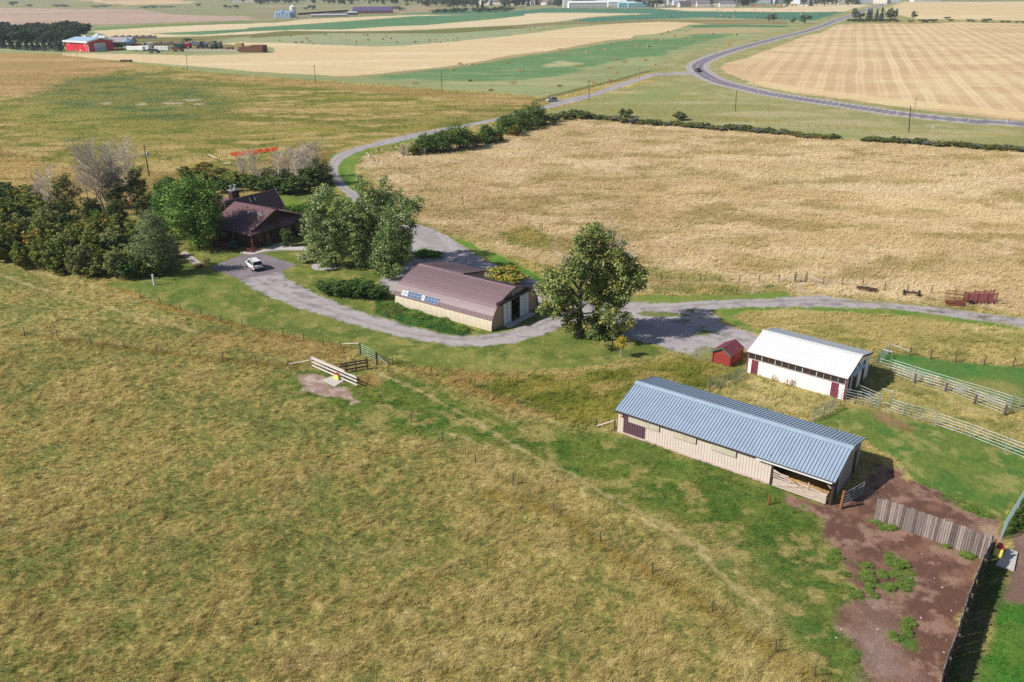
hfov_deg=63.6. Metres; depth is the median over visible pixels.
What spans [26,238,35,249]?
thicket shrub
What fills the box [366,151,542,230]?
wire fence
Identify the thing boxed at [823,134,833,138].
hedge bush
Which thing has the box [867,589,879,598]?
weed clump
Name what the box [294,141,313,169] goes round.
dead tree
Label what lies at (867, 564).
weed clump
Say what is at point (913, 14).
field tree
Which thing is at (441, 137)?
bush
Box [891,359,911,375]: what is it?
pipe fence section
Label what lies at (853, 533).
dirt yard
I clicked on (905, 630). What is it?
weed clump
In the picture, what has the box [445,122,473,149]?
bush
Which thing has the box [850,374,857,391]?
barn door
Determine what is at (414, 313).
weed clump
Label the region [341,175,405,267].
poplar tree
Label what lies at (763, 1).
works shed
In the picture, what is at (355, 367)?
board fence
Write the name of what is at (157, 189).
maple tree
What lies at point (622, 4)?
town building
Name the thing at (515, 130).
row shrub
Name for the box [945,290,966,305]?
bale feeder
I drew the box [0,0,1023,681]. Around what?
ground
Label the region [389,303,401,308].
weed clump
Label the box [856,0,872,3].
works shed
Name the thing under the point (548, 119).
row shrub
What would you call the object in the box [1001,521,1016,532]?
weed clump
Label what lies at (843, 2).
works shed
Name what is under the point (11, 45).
spruce tree
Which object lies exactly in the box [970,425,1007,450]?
pipe fence section
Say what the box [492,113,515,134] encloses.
bush
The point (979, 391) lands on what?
pipe fence section
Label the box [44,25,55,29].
shelterbelt tree
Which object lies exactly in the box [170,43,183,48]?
combine harvester
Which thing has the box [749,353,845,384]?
window frame
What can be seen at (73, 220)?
thicket shrub
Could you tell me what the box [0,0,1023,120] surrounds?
stubble field
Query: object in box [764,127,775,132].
hedge bush
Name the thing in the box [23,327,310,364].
wire fence
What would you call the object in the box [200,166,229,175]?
bush
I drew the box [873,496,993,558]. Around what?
plank windbreak
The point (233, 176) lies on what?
bush
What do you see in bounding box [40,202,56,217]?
thicket shrub
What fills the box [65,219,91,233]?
thicket shrub
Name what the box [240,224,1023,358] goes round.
gravel driveway
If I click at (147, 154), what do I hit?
power pole
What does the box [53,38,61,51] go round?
spruce tree
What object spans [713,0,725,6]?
town house
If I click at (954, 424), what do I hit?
pipe fence section
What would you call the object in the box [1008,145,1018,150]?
hedge bush
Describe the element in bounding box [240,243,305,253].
concrete path
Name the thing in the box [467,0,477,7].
town tree
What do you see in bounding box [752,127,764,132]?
hedge bush
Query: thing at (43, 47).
spruce tree
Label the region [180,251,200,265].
garden path
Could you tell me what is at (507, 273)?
caragana shrub
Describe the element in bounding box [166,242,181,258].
plum shrub
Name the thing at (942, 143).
hedge bush
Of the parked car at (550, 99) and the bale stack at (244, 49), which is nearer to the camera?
the parked car at (550, 99)
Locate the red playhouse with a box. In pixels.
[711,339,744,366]
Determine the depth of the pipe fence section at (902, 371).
98.78 m
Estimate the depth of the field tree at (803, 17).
893.24 m
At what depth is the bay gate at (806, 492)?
76.53 m
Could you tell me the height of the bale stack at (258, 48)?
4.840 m
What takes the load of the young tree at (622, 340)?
on the ground at (986, 476)
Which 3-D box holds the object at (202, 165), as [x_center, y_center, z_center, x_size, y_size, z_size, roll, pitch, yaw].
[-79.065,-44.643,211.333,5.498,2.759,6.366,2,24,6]
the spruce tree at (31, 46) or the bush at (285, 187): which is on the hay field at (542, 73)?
the spruce tree at (31, 46)
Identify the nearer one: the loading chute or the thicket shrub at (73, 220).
the loading chute
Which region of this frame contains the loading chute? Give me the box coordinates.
[956,289,998,304]
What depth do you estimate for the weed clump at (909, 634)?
60.29 m
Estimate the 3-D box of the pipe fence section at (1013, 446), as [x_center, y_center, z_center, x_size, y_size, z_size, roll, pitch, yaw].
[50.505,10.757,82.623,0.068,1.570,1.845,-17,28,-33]
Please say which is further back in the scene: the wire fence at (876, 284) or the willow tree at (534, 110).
the willow tree at (534, 110)
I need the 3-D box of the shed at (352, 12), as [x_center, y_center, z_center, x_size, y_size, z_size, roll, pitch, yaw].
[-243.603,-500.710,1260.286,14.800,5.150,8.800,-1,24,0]
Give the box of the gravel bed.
[311,264,338,269]
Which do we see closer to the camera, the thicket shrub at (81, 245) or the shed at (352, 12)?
the thicket shrub at (81, 245)
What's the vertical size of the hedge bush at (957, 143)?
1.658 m
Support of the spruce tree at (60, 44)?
on the hay field at (542, 73)
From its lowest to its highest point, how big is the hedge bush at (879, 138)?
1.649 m
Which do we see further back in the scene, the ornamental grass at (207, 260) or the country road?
the country road
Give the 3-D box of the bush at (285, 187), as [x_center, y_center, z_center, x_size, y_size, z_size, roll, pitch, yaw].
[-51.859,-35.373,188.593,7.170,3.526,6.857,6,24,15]
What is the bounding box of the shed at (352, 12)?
[347,11,357,14]
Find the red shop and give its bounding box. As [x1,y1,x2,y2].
[62,36,114,51]
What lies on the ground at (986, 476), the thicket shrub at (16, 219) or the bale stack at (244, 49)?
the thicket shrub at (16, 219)
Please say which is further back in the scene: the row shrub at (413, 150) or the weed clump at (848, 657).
the row shrub at (413, 150)
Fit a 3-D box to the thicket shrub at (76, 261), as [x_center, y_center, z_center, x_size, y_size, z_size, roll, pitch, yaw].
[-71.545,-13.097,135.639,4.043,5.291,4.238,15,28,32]
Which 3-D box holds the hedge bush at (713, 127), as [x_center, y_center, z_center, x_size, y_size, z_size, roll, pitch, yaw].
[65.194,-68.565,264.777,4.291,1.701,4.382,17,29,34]
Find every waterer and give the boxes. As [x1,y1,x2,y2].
[334,372,340,379]
[993,542,1003,557]
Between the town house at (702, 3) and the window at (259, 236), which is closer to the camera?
the window at (259, 236)
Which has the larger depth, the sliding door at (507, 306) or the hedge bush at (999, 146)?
the hedge bush at (999, 146)
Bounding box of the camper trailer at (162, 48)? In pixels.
[154,46,169,50]
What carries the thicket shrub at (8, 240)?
on the ground at (986, 476)
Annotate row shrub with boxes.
[407,145,420,154]
[469,132,483,146]
[492,128,503,140]
[507,124,522,135]
[535,111,551,124]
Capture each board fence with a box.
[311,357,356,385]
[339,358,367,372]
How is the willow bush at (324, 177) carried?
on the ground at (986, 476)
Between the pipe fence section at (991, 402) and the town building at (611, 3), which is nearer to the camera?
the pipe fence section at (991, 402)
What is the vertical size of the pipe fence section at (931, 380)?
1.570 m
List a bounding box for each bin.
[122,37,133,47]
[288,11,293,17]
[289,4,296,16]
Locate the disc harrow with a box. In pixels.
[856,286,878,292]
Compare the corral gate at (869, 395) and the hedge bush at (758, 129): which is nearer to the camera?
the corral gate at (869, 395)
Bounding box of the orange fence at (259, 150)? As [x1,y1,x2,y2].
[231,146,277,156]
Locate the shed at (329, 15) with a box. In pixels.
[311,14,347,16]
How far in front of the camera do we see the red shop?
605.35 m
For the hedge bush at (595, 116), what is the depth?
286.12 m
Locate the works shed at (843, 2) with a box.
[836,0,855,3]
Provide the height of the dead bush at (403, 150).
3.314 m
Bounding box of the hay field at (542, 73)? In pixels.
[0,8,865,96]
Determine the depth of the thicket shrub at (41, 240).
139.33 m
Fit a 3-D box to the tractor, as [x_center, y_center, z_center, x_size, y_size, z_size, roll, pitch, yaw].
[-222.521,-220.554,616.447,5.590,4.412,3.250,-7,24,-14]
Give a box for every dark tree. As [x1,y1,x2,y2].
[46,170,84,216]
[77,197,102,220]
[93,172,130,205]
[100,197,128,222]
[118,167,150,206]
[131,190,157,220]
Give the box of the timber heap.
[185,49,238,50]
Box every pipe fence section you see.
[707,374,725,388]
[725,369,739,384]
[811,404,824,421]
[823,398,836,415]
[836,389,847,405]
[870,354,879,372]
[889,362,914,380]
[890,399,904,413]
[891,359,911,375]
[902,403,937,422]
[910,366,933,383]
[913,371,946,388]
[932,372,964,392]
[935,413,972,437]
[946,379,976,400]
[962,382,995,401]
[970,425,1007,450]
[976,391,1005,414]
[993,391,1013,407]
[1005,438,1023,456]
[1010,397,1022,409]
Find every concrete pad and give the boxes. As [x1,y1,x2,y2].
[323,376,343,386]
[995,549,1017,570]
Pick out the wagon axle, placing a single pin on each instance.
(912, 292)
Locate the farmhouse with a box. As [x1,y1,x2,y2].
[207,184,311,252]
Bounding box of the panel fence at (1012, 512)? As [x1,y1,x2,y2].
[1000,491,1023,539]
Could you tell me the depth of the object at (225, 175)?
197.47 m
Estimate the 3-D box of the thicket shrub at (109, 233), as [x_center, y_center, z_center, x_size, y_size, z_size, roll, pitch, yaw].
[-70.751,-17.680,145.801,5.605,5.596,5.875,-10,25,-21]
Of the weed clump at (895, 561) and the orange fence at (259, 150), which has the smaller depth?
the weed clump at (895, 561)
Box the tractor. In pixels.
[210,43,217,48]
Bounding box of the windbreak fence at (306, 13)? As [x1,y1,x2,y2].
[298,10,347,14]
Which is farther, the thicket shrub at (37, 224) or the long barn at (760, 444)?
the thicket shrub at (37, 224)
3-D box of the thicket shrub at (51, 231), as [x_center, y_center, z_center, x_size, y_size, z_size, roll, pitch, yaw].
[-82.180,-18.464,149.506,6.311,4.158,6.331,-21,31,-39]
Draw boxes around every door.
[94,43,106,50]
[265,232,270,243]
[503,301,510,324]
[520,292,528,316]
[623,415,644,438]
[750,360,757,374]
[830,382,838,397]
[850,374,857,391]
[855,370,861,388]
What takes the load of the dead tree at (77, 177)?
on the ground at (986, 476)
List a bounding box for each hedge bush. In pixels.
[549,113,560,121]
[558,111,572,119]
[568,109,578,117]
[575,110,591,118]
[591,114,601,119]
[611,115,622,120]
[617,108,632,116]
[618,117,626,122]
[627,118,639,123]
[647,120,658,124]
[672,111,688,119]
[693,123,704,128]
[709,125,719,129]
[716,126,728,130]
[732,124,740,130]
[739,124,747,130]
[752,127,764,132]
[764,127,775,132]
[793,132,805,136]
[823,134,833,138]
[829,133,841,137]
[874,136,886,141]
[889,136,901,140]
[892,139,906,142]
[910,137,924,143]
[921,141,934,144]
[935,140,948,146]
[953,141,963,146]
[962,142,973,146]
[981,144,994,149]
[992,144,1004,149]
[1002,144,1011,150]
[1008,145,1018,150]
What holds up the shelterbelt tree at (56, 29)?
on the hay field at (542, 73)
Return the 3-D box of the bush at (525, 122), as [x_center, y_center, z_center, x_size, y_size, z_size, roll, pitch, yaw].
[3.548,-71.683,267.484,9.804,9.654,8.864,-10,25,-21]
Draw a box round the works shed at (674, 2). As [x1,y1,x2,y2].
[672,0,683,5]
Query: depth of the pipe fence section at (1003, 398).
92.11 m
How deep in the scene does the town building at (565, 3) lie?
1531.13 m
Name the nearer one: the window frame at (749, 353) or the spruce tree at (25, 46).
the window frame at (749, 353)
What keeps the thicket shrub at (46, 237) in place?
on the ground at (986, 476)
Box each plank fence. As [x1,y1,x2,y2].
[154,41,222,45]
[940,538,996,681]
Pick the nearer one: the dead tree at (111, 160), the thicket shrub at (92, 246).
the thicket shrub at (92, 246)
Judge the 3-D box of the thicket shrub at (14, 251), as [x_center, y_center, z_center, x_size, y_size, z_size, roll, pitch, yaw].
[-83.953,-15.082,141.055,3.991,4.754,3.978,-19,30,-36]
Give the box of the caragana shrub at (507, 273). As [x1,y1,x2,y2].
[484,263,529,284]
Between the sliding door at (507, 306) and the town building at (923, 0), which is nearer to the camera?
the sliding door at (507, 306)
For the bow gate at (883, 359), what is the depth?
101.48 m
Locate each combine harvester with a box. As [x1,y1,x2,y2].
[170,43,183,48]
[180,42,191,47]
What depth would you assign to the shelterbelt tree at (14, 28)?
700.55 m
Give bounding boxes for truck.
[144,42,153,47]
[148,49,159,52]
[172,47,183,51]
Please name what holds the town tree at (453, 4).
on the ground at (986, 476)
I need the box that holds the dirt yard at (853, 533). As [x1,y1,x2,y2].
[296,373,1023,681]
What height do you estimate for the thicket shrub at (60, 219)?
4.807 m
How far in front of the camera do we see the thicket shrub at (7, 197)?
174.94 m
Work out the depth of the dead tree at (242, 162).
199.18 m
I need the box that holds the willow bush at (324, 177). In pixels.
[310,156,335,185]
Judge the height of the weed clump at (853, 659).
0.206 m
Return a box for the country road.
[107,12,691,248]
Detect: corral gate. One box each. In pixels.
[846,389,879,408]
[858,385,880,406]
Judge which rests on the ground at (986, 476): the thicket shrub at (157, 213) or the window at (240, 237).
the thicket shrub at (157, 213)
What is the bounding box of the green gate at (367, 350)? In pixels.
[360,344,375,361]
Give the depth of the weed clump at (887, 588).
64.67 m
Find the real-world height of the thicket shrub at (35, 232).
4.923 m
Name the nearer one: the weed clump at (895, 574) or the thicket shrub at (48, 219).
the weed clump at (895, 574)
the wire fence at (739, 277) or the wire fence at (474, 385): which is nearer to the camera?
the wire fence at (474, 385)
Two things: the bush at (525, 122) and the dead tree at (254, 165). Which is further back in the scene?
the bush at (525, 122)
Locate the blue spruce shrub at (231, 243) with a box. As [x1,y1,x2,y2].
[226,240,238,248]
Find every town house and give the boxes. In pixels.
[478,0,491,4]
[491,0,501,4]
[541,0,551,4]
[677,1,691,6]
[685,0,696,6]
[696,0,709,6]
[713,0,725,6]
[718,1,735,6]
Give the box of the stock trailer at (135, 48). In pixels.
[126,46,144,50]
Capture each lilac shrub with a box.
[315,278,337,295]
[329,277,361,296]
[343,277,378,298]
[366,281,389,300]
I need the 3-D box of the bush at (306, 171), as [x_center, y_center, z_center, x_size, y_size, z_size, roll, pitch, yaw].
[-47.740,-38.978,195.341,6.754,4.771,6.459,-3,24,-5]
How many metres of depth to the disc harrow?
126.67 m
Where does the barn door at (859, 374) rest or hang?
in the white shed at (822, 366)
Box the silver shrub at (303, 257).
[295,252,309,262]
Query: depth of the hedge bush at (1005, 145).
229.14 m
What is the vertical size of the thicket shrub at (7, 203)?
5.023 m
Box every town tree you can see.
[446,0,453,6]
[449,0,458,7]
[462,0,468,7]
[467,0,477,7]
[504,0,514,5]
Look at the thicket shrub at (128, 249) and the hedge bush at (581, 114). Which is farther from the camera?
the hedge bush at (581, 114)
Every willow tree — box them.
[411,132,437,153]
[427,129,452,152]
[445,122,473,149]
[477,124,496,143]
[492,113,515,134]
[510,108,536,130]
[519,101,551,126]
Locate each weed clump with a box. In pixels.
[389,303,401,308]
[409,311,420,315]
[454,324,469,331]
[825,552,838,561]
[843,654,858,662]
[844,651,857,662]
[846,651,860,660]
[849,589,862,596]
[858,570,870,578]
[860,568,874,577]
[862,561,872,567]
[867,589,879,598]
[869,519,881,524]
[876,569,889,576]
[877,523,889,530]
[883,553,893,561]
[883,583,895,590]
[885,523,896,530]
[887,632,902,641]
[888,630,897,636]
[889,570,901,579]
[893,558,903,565]
[895,579,907,588]
[897,559,909,567]
[897,583,911,590]
[899,626,910,633]
[900,628,913,636]
[901,616,917,627]
[903,578,916,586]
[952,496,964,502]
[959,552,974,558]
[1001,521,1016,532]
[1003,513,1023,525]
[1007,506,1023,518]
[1011,495,1023,509]
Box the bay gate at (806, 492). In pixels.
[772,469,826,503]
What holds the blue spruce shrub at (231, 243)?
on the ground at (986, 476)
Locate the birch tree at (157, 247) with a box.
[127,207,181,274]
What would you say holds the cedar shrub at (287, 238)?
on the ground at (986, 476)
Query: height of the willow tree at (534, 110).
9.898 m
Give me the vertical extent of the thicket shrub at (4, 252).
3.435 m
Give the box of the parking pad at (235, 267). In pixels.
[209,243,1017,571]
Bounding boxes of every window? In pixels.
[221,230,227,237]
[237,234,243,241]
[257,233,262,241]
[294,222,301,231]
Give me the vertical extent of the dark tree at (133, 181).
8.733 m
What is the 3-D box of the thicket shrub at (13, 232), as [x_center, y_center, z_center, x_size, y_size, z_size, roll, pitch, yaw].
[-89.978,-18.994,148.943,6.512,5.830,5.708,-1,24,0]
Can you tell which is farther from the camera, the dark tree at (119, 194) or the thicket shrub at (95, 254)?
the dark tree at (119, 194)
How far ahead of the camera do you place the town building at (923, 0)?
1730.66 m
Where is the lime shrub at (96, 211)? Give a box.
[88,207,100,219]
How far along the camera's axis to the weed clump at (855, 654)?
58.39 m
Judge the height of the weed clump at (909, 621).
0.320 m
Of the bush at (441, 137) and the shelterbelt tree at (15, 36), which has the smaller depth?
the bush at (441, 137)
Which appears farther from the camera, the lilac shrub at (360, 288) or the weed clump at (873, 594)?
the lilac shrub at (360, 288)
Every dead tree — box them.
[26,173,44,197]
[27,164,60,207]
[59,135,123,209]
[68,160,94,196]
[89,143,131,202]
[100,132,149,199]
[232,151,250,172]
[241,146,262,175]
[262,148,289,176]
[275,144,293,172]
[286,147,310,175]
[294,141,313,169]
[301,136,325,168]
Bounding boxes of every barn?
[352,6,392,13]
[395,261,537,331]
[615,376,865,504]
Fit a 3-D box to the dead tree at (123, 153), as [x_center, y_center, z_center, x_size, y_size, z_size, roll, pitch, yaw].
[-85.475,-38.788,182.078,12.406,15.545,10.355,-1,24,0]
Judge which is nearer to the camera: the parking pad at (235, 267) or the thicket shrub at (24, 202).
the parking pad at (235, 267)
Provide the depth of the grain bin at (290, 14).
1175.08 m
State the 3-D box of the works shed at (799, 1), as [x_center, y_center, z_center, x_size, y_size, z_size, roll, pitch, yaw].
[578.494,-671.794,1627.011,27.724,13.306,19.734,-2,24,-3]
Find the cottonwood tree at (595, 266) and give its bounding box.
[531,218,649,341]
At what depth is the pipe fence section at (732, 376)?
97.91 m
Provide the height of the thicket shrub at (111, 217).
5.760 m
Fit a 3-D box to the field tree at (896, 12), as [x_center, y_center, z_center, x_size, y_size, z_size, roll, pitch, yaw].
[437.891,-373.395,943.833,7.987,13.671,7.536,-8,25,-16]
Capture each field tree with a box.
[797,15,811,23]
[851,8,860,18]
[883,7,894,17]
[893,8,898,17]
[911,11,917,19]
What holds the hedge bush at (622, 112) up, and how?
on the ground at (986, 476)
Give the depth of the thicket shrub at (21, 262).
139.16 m
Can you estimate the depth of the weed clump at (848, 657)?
58.17 m
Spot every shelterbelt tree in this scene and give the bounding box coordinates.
[0,30,16,43]
[0,32,7,41]
[6,27,19,42]
[6,31,28,44]
[17,30,33,42]
[24,30,39,41]
[32,33,50,44]
[33,28,50,34]
[42,31,58,45]
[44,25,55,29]
[52,25,68,31]
[52,31,73,46]
[57,27,71,31]
[61,20,73,24]
[64,32,81,37]
[65,29,78,32]
[67,21,82,25]
[69,24,81,33]
[78,23,91,34]
[79,26,90,33]
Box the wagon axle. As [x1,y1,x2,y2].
[903,289,920,295]
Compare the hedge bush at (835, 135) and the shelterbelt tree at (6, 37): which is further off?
the shelterbelt tree at (6, 37)
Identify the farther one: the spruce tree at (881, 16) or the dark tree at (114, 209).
the spruce tree at (881, 16)
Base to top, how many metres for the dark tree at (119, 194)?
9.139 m
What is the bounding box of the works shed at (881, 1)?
[873,0,890,3]
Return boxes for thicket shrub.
[0,181,13,194]
[0,191,11,201]
[0,197,19,218]
[0,198,15,216]
[0,213,10,230]
[0,220,33,251]
[0,227,15,251]
[0,242,16,261]
[2,187,17,196]
[2,212,33,228]
[5,185,26,198]
[7,241,31,262]
[11,213,28,222]
[12,205,32,218]
[12,252,31,269]
[14,184,49,202]
[14,193,33,213]
[21,227,52,246]
[26,219,62,238]
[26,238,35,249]
[27,193,62,215]
[28,208,63,228]
[28,240,48,269]
[32,233,50,248]
[35,239,69,273]
[36,237,55,249]
[39,212,57,228]
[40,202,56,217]
[44,228,64,239]
[50,228,74,252]
[53,212,78,230]
[55,237,71,249]
[58,225,79,250]
[60,218,80,233]
[63,245,89,275]
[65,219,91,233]
[66,226,83,236]
[73,240,91,265]
[78,228,100,247]
[78,230,102,248]
[81,256,104,277]
[83,243,100,254]
[85,213,110,235]
[87,248,106,273]
[89,247,108,259]
[99,224,126,249]
[102,246,123,277]
[103,213,136,231]
[106,214,126,232]
[108,232,125,249]
[108,234,143,250]
[109,243,138,259]
[116,255,148,277]
[118,246,134,261]
[123,236,140,263]
[124,220,140,241]
[133,251,163,275]
[144,212,172,235]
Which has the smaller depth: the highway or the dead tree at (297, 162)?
the dead tree at (297, 162)
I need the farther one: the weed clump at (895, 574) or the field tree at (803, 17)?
the field tree at (803, 17)
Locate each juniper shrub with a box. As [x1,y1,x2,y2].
[411,248,432,257]
[425,249,442,257]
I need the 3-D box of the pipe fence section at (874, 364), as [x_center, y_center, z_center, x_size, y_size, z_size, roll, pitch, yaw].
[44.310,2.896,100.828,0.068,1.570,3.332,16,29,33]
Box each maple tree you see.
[148,175,183,217]
[154,169,227,248]
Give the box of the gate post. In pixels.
[839,490,845,508]
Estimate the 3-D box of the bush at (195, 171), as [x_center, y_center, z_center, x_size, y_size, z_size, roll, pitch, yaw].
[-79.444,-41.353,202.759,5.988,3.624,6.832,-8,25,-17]
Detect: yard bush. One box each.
[113,42,126,48]
[116,42,130,48]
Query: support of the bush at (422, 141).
on the ground at (986, 476)
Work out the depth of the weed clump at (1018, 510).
73.08 m
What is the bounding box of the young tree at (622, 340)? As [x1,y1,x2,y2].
[615,336,626,357]
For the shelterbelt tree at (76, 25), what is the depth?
766.19 m
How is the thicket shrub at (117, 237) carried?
on the ground at (986, 476)
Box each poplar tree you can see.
[298,180,364,270]
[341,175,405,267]
[354,195,425,278]
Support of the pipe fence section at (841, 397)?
on the ground at (986, 476)
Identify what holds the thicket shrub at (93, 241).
on the ground at (986, 476)
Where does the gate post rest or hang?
on the dirt yard at (853, 533)
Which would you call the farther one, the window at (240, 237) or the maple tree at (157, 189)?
the maple tree at (157, 189)
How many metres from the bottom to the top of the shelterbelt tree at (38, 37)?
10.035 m
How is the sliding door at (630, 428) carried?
in the long barn at (760, 444)
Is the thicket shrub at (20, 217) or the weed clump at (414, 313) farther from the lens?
the thicket shrub at (20, 217)
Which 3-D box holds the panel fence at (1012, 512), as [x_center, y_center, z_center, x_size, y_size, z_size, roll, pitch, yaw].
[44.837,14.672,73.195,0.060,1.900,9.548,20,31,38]
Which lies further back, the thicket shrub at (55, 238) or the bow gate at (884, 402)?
the thicket shrub at (55, 238)
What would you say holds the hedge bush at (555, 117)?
on the ground at (986, 476)
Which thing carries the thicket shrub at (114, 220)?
on the ground at (986, 476)
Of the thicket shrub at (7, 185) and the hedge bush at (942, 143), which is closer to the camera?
the thicket shrub at (7, 185)
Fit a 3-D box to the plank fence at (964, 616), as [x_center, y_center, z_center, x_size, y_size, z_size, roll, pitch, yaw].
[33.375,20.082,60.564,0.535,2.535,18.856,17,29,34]
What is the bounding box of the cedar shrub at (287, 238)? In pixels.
[279,228,293,246]
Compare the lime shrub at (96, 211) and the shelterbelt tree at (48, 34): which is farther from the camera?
the shelterbelt tree at (48, 34)
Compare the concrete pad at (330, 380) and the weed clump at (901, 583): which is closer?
the weed clump at (901, 583)
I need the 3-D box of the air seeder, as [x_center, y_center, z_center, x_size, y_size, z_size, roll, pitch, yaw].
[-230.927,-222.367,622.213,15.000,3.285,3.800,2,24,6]
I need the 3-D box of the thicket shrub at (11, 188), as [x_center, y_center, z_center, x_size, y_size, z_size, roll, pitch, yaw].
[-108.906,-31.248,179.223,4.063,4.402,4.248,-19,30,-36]
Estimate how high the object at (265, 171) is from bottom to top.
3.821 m
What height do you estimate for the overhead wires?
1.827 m
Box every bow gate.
[878,349,892,368]
[879,388,893,411]
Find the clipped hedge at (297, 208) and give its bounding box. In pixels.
[283,203,309,214]
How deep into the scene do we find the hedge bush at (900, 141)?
239.84 m
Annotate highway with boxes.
[686,4,1023,127]
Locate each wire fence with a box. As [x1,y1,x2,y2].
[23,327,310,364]
[139,290,357,347]
[159,154,231,165]
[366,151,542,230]
[380,102,525,129]
[381,395,816,678]
[392,357,555,419]
[650,273,794,283]
[732,74,1023,120]
[807,275,956,293]
[891,344,1015,366]
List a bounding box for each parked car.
[245,257,263,270]
[546,97,557,101]
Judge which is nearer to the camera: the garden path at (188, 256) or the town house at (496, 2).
the garden path at (188, 256)
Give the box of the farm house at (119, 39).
[109,37,136,42]
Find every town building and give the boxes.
[232,0,263,2]
[563,0,571,7]
[567,1,607,7]
[607,0,626,6]
[617,1,627,7]
[627,1,649,7]
[910,0,940,1]
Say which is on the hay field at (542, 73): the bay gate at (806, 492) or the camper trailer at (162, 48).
the camper trailer at (162, 48)
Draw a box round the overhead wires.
[85,46,419,72]
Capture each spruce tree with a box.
[0,38,7,48]
[7,39,14,48]
[14,40,22,49]
[22,40,29,49]
[29,41,34,50]
[34,41,41,50]
[41,37,47,50]
[47,37,52,50]
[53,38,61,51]
[58,39,65,50]
[869,7,872,18]
[879,7,883,19]
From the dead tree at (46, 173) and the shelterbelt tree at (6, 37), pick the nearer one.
the dead tree at (46, 173)
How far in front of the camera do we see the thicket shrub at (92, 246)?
140.88 m
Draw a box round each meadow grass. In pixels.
[0,57,950,126]
[0,102,1023,205]
[0,177,1023,349]
[0,295,1023,531]
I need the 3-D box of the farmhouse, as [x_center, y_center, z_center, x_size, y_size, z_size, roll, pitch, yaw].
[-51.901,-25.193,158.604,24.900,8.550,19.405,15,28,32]
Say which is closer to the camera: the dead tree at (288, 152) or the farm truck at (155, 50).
the dead tree at (288, 152)
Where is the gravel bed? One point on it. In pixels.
(315, 266)
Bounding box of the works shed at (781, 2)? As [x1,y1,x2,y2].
[773,0,790,3]
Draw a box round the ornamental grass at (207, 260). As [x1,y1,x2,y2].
[201,258,209,264]
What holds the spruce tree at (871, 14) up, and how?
on the ground at (986, 476)
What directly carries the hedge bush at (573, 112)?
on the ground at (986, 476)
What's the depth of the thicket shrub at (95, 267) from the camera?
135.01 m
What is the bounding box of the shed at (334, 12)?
[323,12,346,13]
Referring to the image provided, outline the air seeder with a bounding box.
[196,44,214,48]
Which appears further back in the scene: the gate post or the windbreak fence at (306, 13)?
the windbreak fence at (306, 13)
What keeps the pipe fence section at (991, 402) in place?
on the ground at (986, 476)
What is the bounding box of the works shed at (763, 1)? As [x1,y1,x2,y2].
[749,0,770,3]
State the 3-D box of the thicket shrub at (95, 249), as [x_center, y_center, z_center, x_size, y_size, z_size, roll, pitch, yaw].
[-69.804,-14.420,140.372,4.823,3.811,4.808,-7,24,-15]
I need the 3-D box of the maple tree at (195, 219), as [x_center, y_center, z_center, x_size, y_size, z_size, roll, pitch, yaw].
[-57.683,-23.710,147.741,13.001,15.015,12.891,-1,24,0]
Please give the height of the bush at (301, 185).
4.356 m
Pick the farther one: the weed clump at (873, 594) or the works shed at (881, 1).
the works shed at (881, 1)
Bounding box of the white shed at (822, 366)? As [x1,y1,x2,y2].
[746,328,873,399]
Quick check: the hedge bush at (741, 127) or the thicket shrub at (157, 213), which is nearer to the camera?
the thicket shrub at (157, 213)
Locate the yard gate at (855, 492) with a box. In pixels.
[843,481,864,504]
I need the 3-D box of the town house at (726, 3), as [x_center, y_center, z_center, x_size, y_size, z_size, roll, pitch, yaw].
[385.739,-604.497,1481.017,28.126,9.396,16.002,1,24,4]
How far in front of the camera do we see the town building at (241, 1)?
2146.77 m
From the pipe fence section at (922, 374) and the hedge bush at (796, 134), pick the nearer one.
the pipe fence section at (922, 374)
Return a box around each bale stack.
[235,43,243,48]
[238,47,249,51]
[249,45,267,52]
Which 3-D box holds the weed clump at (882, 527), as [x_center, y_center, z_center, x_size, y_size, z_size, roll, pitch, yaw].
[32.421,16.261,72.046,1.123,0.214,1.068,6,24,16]
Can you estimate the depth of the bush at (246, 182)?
190.34 m
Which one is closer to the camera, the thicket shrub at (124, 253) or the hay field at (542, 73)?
the thicket shrub at (124, 253)
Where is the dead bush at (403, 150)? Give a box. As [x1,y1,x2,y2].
[398,143,410,155]
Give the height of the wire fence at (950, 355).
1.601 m
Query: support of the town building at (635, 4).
on the ground at (986, 476)
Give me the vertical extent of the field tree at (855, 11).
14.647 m
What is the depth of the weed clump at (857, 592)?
64.26 m
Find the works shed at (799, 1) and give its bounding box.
[796,0,813,3]
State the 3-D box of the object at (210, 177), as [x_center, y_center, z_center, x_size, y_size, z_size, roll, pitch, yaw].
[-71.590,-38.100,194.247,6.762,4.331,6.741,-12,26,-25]

